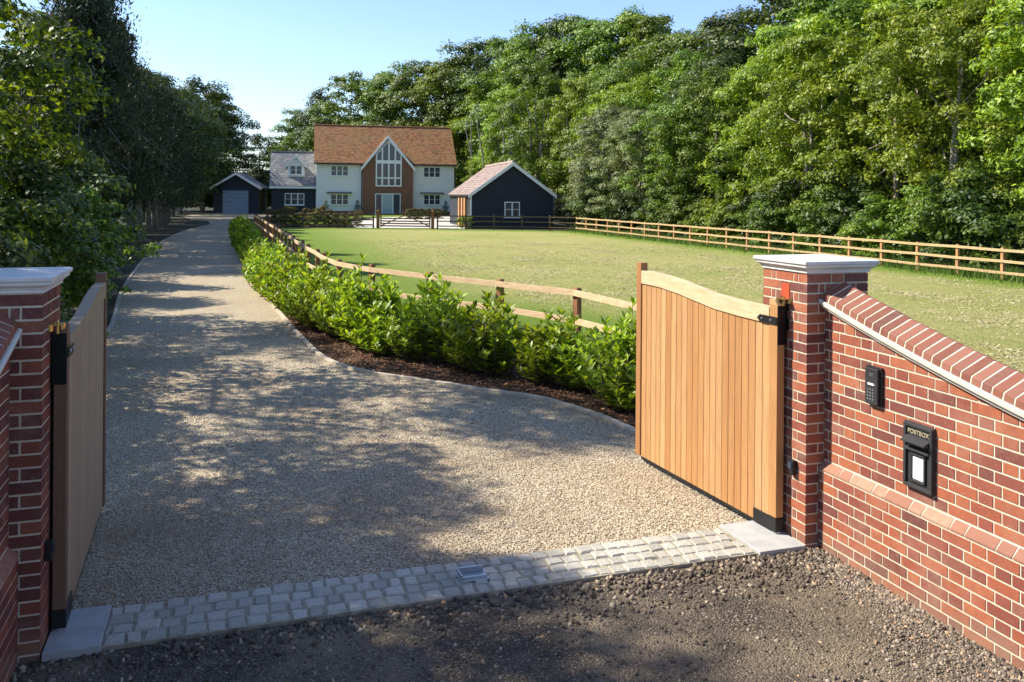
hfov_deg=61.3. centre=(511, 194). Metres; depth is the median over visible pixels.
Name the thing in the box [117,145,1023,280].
ground
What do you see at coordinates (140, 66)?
conifer tree
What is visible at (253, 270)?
laurel shrub
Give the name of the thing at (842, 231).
bush
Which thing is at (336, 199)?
window
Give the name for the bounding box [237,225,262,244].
laurel shrub
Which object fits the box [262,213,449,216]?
lawn
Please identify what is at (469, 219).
bush
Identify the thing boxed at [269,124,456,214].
farmhouse
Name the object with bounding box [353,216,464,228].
courtyard
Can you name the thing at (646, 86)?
ash tree
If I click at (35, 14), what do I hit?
broadleaf tree
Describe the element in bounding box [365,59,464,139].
oak tree
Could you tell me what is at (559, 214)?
bush
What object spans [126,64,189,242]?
conifer tree
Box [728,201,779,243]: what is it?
bush
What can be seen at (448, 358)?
laurel shrub
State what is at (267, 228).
post and rail fence
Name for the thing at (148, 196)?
broadleaf tree
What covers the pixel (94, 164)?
bush
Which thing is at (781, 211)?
bush
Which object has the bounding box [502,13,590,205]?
broadleaf tree
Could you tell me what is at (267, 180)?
bush
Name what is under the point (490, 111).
ash tree
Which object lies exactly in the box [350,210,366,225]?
photinia shrub
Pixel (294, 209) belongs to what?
photinia shrub
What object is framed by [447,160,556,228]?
outbuilding
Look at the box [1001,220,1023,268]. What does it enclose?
bush
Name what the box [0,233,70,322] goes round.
bush
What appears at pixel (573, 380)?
laurel shrub
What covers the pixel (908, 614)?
pale rubble
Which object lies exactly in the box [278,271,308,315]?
laurel shrub
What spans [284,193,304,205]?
window
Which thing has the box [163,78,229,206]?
broadleaf tree
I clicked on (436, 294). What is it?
laurel shrub
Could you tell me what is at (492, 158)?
bare trunk tree
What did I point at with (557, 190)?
ash tree
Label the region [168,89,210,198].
conifer tree
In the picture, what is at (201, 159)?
broadleaf tree
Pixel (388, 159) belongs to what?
gable window
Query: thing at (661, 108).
oak tree
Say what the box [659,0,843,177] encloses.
broadleaf tree
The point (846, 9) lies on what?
oak tree
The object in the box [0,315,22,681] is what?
brick wall
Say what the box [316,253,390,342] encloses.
laurel shrub
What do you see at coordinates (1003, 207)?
bush
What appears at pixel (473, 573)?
gate stop
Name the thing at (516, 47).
oak tree
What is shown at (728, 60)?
broadleaf tree
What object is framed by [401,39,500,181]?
oak tree
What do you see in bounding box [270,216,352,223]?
garden lawn
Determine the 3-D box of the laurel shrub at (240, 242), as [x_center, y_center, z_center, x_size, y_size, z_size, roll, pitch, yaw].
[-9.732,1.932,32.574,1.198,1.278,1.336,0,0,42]
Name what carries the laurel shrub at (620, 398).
on the mulch bed
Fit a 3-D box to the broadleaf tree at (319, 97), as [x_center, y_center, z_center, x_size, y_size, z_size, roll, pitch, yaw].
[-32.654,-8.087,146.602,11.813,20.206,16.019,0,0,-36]
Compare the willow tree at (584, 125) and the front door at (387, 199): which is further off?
the front door at (387, 199)
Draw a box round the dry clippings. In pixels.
[349,240,1023,370]
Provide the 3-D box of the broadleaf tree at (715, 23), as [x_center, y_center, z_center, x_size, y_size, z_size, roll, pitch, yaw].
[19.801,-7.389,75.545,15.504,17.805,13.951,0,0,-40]
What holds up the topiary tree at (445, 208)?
on the lawn at (375, 215)
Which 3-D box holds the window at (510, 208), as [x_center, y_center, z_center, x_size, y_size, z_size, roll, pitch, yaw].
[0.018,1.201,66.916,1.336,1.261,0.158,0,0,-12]
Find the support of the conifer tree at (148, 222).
on the verge
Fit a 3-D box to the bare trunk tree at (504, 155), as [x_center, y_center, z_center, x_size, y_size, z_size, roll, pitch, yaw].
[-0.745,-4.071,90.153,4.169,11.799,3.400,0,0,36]
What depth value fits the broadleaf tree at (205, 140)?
114.32 m
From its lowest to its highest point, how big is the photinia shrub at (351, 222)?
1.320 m
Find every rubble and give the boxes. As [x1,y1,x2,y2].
[785,546,1023,681]
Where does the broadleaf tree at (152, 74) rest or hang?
on the verge
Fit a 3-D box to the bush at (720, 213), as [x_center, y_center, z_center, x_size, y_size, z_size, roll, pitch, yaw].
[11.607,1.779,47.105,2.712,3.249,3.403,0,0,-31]
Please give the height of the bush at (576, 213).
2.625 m
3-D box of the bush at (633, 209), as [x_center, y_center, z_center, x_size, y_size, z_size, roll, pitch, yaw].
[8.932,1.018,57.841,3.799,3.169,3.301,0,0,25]
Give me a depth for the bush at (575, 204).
61.92 m
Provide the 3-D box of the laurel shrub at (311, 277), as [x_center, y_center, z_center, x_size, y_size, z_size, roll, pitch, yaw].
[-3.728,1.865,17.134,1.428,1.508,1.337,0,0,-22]
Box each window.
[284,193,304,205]
[330,194,347,204]
[331,165,348,176]
[376,140,401,186]
[423,167,440,177]
[423,194,439,204]
[504,202,520,217]
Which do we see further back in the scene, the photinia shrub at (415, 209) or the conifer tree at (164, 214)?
the photinia shrub at (415, 209)
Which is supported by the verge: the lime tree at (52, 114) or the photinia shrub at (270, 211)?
the lime tree at (52, 114)
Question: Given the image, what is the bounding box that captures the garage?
[209,172,269,213]
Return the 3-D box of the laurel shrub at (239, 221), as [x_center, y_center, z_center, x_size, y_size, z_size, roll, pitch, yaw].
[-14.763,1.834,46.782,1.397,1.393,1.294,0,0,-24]
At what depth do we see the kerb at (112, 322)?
22.20 m
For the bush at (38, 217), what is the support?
on the verge
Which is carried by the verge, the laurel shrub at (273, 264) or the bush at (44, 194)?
the bush at (44, 194)
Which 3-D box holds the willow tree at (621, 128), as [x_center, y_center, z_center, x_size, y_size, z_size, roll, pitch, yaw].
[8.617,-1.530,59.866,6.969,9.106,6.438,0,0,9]
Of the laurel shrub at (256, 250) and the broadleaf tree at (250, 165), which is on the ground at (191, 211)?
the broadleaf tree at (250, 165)
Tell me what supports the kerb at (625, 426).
on the ground at (191, 211)
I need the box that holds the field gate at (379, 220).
[376,210,433,228]
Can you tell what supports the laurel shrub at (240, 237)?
on the mulch bed
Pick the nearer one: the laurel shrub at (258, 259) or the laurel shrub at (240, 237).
the laurel shrub at (258, 259)
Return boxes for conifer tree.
[1,0,183,208]
[19,0,185,215]
[111,21,179,248]
[121,71,196,233]
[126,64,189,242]
[143,83,198,233]
[152,83,203,230]
[157,86,209,228]
[162,90,209,226]
[165,92,214,224]
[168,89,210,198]
[169,92,201,221]
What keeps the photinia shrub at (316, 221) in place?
on the ground at (191, 211)
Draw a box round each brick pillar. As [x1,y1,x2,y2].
[0,267,72,663]
[753,254,879,547]
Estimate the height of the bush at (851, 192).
3.880 m
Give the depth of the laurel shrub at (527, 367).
11.97 m
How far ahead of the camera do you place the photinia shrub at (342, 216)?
66.94 m
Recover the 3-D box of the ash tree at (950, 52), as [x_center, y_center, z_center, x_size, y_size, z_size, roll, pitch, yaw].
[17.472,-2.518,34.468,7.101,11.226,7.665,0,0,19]
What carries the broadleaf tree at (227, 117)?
on the ground at (191, 211)
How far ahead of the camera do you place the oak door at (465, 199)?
68.13 m
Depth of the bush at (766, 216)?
43.02 m
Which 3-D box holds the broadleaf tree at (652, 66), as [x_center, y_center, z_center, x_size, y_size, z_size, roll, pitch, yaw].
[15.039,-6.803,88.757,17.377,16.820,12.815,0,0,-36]
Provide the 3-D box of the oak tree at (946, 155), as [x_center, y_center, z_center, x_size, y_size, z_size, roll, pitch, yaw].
[29.110,-7.809,48.156,19.335,18.830,15.990,0,0,-38]
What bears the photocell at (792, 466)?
attached to the brick pillar at (804, 282)
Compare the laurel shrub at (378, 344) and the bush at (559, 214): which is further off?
the bush at (559, 214)
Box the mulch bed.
[261,234,635,425]
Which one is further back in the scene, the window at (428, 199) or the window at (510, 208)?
the window at (428, 199)
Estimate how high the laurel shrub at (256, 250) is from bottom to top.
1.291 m
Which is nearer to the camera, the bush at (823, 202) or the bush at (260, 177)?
the bush at (823, 202)
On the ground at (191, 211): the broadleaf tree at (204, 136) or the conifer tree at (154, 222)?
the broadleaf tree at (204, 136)
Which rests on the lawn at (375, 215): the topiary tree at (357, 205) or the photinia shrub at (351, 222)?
the topiary tree at (357, 205)
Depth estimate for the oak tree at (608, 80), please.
76.61 m
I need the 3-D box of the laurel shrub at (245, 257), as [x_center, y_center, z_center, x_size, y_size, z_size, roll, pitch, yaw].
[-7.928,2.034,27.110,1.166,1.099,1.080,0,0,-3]
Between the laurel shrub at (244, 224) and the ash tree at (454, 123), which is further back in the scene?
the ash tree at (454, 123)
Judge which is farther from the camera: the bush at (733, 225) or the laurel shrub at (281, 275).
the bush at (733, 225)
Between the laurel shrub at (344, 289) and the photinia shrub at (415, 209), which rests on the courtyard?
the photinia shrub at (415, 209)
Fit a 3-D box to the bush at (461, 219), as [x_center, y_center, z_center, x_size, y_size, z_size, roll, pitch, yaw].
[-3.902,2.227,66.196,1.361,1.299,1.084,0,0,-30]
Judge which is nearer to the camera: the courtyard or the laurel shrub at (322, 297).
the laurel shrub at (322, 297)
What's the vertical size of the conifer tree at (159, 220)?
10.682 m
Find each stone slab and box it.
[41,605,110,661]
[719,520,805,555]
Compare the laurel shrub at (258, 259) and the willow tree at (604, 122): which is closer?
the laurel shrub at (258, 259)
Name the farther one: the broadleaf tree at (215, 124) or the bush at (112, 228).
the broadleaf tree at (215, 124)
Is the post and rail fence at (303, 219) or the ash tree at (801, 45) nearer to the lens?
the ash tree at (801, 45)
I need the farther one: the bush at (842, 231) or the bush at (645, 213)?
the bush at (645, 213)
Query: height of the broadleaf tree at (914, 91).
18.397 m
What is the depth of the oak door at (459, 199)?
71.05 m
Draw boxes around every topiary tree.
[355,200,360,212]
[442,201,448,214]
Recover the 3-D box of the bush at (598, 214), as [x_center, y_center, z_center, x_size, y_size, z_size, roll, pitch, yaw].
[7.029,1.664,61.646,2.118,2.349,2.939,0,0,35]
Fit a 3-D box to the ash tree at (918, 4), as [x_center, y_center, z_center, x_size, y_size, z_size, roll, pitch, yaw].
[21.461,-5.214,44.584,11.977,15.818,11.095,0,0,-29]
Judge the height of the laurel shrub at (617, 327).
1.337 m
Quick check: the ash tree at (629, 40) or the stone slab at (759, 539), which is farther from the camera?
the ash tree at (629, 40)
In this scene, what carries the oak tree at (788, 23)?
on the ground at (191, 211)
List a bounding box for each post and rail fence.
[253,214,636,339]
[267,212,373,227]
[437,214,577,230]
[576,217,1023,280]
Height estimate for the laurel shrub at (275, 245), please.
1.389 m
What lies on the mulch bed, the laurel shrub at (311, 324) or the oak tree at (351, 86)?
the laurel shrub at (311, 324)
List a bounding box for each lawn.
[260,228,1023,372]
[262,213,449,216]
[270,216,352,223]
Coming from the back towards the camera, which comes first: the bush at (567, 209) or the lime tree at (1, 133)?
the bush at (567, 209)
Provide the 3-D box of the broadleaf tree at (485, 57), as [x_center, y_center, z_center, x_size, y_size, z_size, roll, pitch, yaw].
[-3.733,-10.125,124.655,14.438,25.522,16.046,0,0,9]
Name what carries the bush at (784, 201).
on the ground at (191, 211)
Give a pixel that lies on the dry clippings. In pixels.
(943, 299)
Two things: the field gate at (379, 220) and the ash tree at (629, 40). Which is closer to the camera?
the field gate at (379, 220)
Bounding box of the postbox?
[900,419,935,496]
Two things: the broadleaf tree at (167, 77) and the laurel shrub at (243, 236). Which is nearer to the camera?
the laurel shrub at (243, 236)
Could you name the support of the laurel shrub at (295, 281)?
on the mulch bed
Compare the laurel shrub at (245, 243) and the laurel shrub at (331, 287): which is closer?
the laurel shrub at (331, 287)
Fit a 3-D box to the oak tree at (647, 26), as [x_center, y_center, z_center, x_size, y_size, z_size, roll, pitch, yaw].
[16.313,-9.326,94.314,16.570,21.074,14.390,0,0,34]
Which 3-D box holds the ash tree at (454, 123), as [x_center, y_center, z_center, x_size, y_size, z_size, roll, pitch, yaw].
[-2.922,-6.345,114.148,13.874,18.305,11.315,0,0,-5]
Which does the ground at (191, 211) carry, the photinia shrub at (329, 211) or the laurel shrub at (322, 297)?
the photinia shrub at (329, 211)
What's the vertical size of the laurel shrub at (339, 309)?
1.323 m
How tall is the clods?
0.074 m
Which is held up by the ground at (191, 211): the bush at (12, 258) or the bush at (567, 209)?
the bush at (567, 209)
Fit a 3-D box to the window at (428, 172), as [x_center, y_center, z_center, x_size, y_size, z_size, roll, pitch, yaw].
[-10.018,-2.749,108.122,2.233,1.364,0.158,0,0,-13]
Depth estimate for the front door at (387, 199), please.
106.06 m
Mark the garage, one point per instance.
(244, 194)
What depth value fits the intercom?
5.94 m
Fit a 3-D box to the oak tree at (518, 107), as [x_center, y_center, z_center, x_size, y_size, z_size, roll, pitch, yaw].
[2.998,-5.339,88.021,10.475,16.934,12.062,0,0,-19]
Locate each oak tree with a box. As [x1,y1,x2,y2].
[263,107,319,163]
[297,69,405,151]
[336,92,401,124]
[338,60,452,127]
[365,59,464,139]
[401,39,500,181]
[452,31,566,159]
[469,19,588,179]
[480,59,575,188]
[504,14,614,159]
[533,4,649,138]
[542,56,679,181]
[556,62,621,175]
[573,14,697,117]
[597,16,746,144]
[615,96,730,207]
[620,48,735,186]
[643,63,780,233]
[740,0,902,159]
[753,0,925,234]
[878,5,1019,159]
[881,0,1023,245]
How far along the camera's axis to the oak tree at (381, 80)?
132.51 m
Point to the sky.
(273, 53)
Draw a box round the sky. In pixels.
[0,0,1007,171]
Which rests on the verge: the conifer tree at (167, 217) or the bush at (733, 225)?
the conifer tree at (167, 217)
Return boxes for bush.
[0,147,116,307]
[0,198,121,337]
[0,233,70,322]
[9,141,147,276]
[41,183,162,292]
[190,195,212,207]
[254,167,270,207]
[260,170,271,206]
[454,215,470,228]
[464,215,474,228]
[553,192,581,226]
[560,183,588,226]
[565,174,624,227]
[572,203,593,227]
[575,182,607,227]
[593,204,613,229]
[600,189,644,230]
[619,186,654,232]
[631,185,687,232]
[634,182,696,234]
[636,188,675,232]
[646,193,696,235]
[677,197,712,237]
[683,202,713,239]
[697,202,738,240]
[699,197,741,241]
[719,191,781,241]
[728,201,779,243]
[743,172,815,245]
[749,196,799,245]
[768,189,835,248]
[785,183,860,251]
[797,166,892,251]
[835,217,890,255]
[842,193,913,257]
[869,184,956,259]
[885,169,997,264]
[917,162,1023,264]
[944,188,1023,268]
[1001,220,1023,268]
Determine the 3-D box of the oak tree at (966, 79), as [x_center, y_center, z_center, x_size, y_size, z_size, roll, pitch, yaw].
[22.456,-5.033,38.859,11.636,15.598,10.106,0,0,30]
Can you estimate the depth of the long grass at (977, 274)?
37.50 m
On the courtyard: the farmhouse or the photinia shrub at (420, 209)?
the photinia shrub at (420, 209)
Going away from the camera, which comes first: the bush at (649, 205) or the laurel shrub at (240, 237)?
the laurel shrub at (240, 237)
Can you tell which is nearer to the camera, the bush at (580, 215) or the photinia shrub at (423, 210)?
the bush at (580, 215)
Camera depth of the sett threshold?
5.70 m
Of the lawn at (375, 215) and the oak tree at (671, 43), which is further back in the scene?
the lawn at (375, 215)
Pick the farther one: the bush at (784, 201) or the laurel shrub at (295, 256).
the bush at (784, 201)
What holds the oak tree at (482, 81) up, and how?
on the ground at (191, 211)
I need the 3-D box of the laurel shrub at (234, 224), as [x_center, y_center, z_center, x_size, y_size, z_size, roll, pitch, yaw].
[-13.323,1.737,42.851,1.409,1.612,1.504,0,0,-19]
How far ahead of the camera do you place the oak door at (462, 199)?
69.49 m
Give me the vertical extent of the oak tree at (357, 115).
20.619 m
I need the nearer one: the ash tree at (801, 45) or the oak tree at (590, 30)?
the ash tree at (801, 45)
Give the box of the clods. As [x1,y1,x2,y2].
[149,546,852,671]
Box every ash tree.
[266,135,298,166]
[406,61,473,186]
[447,78,508,177]
[454,101,473,183]
[469,83,549,186]
[515,80,578,211]
[536,76,606,216]
[563,72,693,190]
[579,11,672,114]
[695,37,849,228]
[712,22,846,193]
[727,31,883,237]
[778,0,1023,240]
[857,0,1023,263]
[954,0,1023,224]
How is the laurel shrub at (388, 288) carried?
on the mulch bed
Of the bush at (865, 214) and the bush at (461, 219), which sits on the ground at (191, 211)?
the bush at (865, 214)
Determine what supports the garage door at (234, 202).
in the garage
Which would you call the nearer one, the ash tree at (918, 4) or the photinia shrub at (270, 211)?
the ash tree at (918, 4)
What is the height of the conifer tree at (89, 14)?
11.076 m
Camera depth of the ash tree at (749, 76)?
47.22 m
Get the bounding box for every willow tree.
[560,103,656,228]
[567,105,653,211]
[586,108,685,231]
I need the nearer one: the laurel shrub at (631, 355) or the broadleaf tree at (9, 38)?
the laurel shrub at (631, 355)
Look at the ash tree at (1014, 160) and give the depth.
30.66 m
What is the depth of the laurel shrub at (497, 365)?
12.45 m
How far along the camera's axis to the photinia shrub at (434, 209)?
92.44 m
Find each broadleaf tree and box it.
[0,6,61,104]
[0,6,153,214]
[108,60,188,224]
[121,139,178,209]
[132,62,225,225]
[142,71,203,221]
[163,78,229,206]
[170,85,222,215]
[176,89,224,211]
[177,90,246,213]
[179,73,252,211]
[200,91,260,172]
[236,132,282,197]
[292,87,342,151]
[434,35,505,187]
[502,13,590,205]
[578,46,674,170]
[643,48,791,207]
[653,4,782,177]
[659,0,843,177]
[821,0,1010,178]
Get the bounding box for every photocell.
[44,539,54,561]
[788,459,796,474]
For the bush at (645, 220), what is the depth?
56.36 m
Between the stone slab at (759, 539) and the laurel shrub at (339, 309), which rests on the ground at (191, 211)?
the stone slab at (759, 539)
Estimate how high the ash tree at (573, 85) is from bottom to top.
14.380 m
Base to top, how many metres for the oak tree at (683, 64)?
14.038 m
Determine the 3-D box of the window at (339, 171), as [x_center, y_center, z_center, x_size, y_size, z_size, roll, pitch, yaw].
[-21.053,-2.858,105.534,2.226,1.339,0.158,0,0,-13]
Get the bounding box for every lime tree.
[0,0,95,206]
[0,0,123,256]
[0,105,20,169]
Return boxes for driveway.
[72,214,751,608]
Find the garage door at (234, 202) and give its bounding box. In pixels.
[223,191,247,213]
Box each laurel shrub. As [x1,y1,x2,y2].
[227,216,247,232]
[229,213,254,237]
[230,221,260,244]
[230,223,252,248]
[233,218,257,231]
[234,229,268,254]
[235,230,261,245]
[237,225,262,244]
[237,237,259,262]
[238,239,286,293]
[241,232,273,260]
[242,230,267,247]
[242,238,289,271]
[242,243,269,261]
[242,245,284,283]
[249,238,293,258]
[254,263,273,295]
[255,255,308,309]
[262,253,308,293]
[265,245,318,284]
[268,250,315,307]
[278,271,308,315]
[279,265,341,315]
[279,279,307,322]
[288,251,352,320]
[291,279,329,329]
[307,270,350,333]
[315,278,349,336]
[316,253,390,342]
[331,271,403,348]
[350,280,414,347]
[350,300,407,354]
[380,294,435,359]
[395,272,480,362]
[425,303,486,365]
[436,285,531,371]
[458,302,527,374]
[508,317,577,383]
[518,305,594,384]
[538,326,601,390]
[578,317,635,411]
[583,296,636,387]
[601,329,635,387]
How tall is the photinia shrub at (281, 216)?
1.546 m
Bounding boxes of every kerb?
[107,216,210,336]
[250,218,635,433]
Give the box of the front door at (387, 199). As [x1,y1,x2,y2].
[382,194,392,213]
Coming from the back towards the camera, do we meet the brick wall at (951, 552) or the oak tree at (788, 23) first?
the oak tree at (788, 23)
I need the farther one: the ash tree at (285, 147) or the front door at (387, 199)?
the ash tree at (285, 147)
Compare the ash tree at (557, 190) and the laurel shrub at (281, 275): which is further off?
the ash tree at (557, 190)
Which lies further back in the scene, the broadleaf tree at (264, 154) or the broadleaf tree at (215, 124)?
the broadleaf tree at (264, 154)
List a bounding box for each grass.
[560,226,1023,286]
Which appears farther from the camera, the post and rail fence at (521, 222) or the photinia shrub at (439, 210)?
the photinia shrub at (439, 210)
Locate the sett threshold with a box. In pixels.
[101,528,757,651]
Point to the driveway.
(190, 282)
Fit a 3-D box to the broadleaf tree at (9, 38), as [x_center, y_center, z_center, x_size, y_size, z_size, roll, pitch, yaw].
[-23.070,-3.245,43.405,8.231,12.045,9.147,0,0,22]
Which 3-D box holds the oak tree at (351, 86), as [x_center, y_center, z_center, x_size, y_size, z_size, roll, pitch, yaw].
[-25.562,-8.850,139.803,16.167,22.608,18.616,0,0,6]
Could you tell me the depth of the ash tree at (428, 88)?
124.34 m
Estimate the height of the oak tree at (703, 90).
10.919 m
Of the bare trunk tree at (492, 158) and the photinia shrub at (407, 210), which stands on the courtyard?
the photinia shrub at (407, 210)
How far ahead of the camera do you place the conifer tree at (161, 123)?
49.41 m
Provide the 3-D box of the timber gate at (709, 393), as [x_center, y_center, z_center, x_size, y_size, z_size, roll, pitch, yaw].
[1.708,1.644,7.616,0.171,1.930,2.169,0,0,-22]
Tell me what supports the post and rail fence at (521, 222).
on the ground at (191, 211)
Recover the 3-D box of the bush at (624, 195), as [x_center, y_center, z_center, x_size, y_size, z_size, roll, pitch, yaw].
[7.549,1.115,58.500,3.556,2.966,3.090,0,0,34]
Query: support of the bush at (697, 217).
on the ground at (191, 211)
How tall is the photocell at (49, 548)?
0.110 m
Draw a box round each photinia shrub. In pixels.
[264,209,279,225]
[269,208,288,226]
[279,205,296,225]
[288,206,301,226]
[291,212,308,226]
[296,208,312,226]
[304,211,328,226]
[312,205,331,226]
[319,209,337,226]
[335,213,350,226]
[342,212,358,226]
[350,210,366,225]
[403,208,417,217]
[406,208,423,217]
[415,208,428,217]
[419,208,436,218]
[427,208,439,218]
[427,208,446,217]
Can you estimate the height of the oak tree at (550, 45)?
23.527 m
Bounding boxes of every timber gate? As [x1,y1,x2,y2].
[48,272,106,631]
[635,262,791,533]
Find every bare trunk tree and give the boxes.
[460,112,484,181]
[477,108,503,168]
[494,112,511,162]
[517,101,548,183]
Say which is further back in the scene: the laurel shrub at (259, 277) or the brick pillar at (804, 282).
the laurel shrub at (259, 277)
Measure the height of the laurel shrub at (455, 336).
1.287 m
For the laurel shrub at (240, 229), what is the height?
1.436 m
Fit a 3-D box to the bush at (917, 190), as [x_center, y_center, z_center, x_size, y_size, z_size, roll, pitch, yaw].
[16.125,1.261,34.035,4.296,3.434,3.096,0,0,34]
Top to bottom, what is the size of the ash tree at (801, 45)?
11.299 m
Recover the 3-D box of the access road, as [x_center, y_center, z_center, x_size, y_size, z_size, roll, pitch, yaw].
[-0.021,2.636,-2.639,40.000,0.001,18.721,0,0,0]
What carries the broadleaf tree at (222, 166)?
on the ground at (191, 211)
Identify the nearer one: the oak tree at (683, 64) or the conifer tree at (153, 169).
the conifer tree at (153, 169)
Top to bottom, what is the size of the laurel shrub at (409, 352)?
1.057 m
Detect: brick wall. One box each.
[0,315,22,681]
[818,282,1023,670]
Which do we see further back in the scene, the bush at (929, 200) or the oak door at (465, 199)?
the oak door at (465, 199)
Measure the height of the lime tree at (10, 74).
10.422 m
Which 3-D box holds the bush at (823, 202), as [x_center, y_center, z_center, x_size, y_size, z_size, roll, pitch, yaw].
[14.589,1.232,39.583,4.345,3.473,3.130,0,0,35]
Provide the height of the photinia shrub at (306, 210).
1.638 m
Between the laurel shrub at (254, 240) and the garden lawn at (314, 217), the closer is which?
the laurel shrub at (254, 240)
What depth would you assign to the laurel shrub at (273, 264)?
20.07 m
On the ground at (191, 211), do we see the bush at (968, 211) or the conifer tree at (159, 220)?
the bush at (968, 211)
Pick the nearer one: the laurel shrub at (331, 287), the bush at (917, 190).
the laurel shrub at (331, 287)
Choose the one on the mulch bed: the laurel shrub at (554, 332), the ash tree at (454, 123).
the laurel shrub at (554, 332)
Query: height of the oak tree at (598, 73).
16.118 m
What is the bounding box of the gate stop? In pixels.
[455,564,488,582]
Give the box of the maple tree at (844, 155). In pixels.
[788,3,1003,252]
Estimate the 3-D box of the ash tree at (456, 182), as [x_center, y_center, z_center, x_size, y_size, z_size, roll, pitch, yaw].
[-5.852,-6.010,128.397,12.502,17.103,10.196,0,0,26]
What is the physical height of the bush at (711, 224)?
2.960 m
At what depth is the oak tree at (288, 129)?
147.59 m
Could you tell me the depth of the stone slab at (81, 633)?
5.03 m
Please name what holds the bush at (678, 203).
on the ground at (191, 211)
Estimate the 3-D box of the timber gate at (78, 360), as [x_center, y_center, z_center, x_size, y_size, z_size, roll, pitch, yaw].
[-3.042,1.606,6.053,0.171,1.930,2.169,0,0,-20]
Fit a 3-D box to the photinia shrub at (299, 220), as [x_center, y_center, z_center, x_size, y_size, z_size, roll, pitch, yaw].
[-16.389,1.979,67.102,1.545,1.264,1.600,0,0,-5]
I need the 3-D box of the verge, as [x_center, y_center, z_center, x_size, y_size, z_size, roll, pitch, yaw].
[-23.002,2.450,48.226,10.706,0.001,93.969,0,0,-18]
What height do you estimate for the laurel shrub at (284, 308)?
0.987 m
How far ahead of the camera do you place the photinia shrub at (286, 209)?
67.58 m
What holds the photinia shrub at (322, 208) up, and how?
on the ground at (191, 211)
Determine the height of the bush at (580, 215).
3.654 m
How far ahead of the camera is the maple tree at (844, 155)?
39.25 m
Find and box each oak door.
[458,198,460,225]
[461,198,463,215]
[463,198,466,225]
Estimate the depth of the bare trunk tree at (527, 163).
83.99 m
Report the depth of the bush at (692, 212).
50.96 m
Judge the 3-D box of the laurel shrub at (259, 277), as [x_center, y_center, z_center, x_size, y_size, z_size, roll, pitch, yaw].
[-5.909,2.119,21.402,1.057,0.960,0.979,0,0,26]
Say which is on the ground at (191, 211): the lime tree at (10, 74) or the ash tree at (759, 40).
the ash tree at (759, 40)
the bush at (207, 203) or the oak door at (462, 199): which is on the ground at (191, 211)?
the bush at (207, 203)
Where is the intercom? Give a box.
[865,364,883,407]
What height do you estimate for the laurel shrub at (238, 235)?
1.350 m
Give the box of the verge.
[3,216,209,326]
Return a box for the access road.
[10,556,1023,681]
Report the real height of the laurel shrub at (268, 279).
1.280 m
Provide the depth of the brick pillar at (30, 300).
4.83 m
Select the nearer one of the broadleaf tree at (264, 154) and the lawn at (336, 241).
the lawn at (336, 241)
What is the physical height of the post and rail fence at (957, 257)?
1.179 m
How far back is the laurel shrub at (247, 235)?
32.65 m
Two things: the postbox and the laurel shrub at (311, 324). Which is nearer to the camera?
the postbox
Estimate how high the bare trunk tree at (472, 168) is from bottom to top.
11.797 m
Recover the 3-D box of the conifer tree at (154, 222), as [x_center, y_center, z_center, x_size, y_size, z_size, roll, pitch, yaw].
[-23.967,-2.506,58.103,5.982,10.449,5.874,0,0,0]
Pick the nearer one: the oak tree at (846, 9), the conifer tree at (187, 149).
the oak tree at (846, 9)

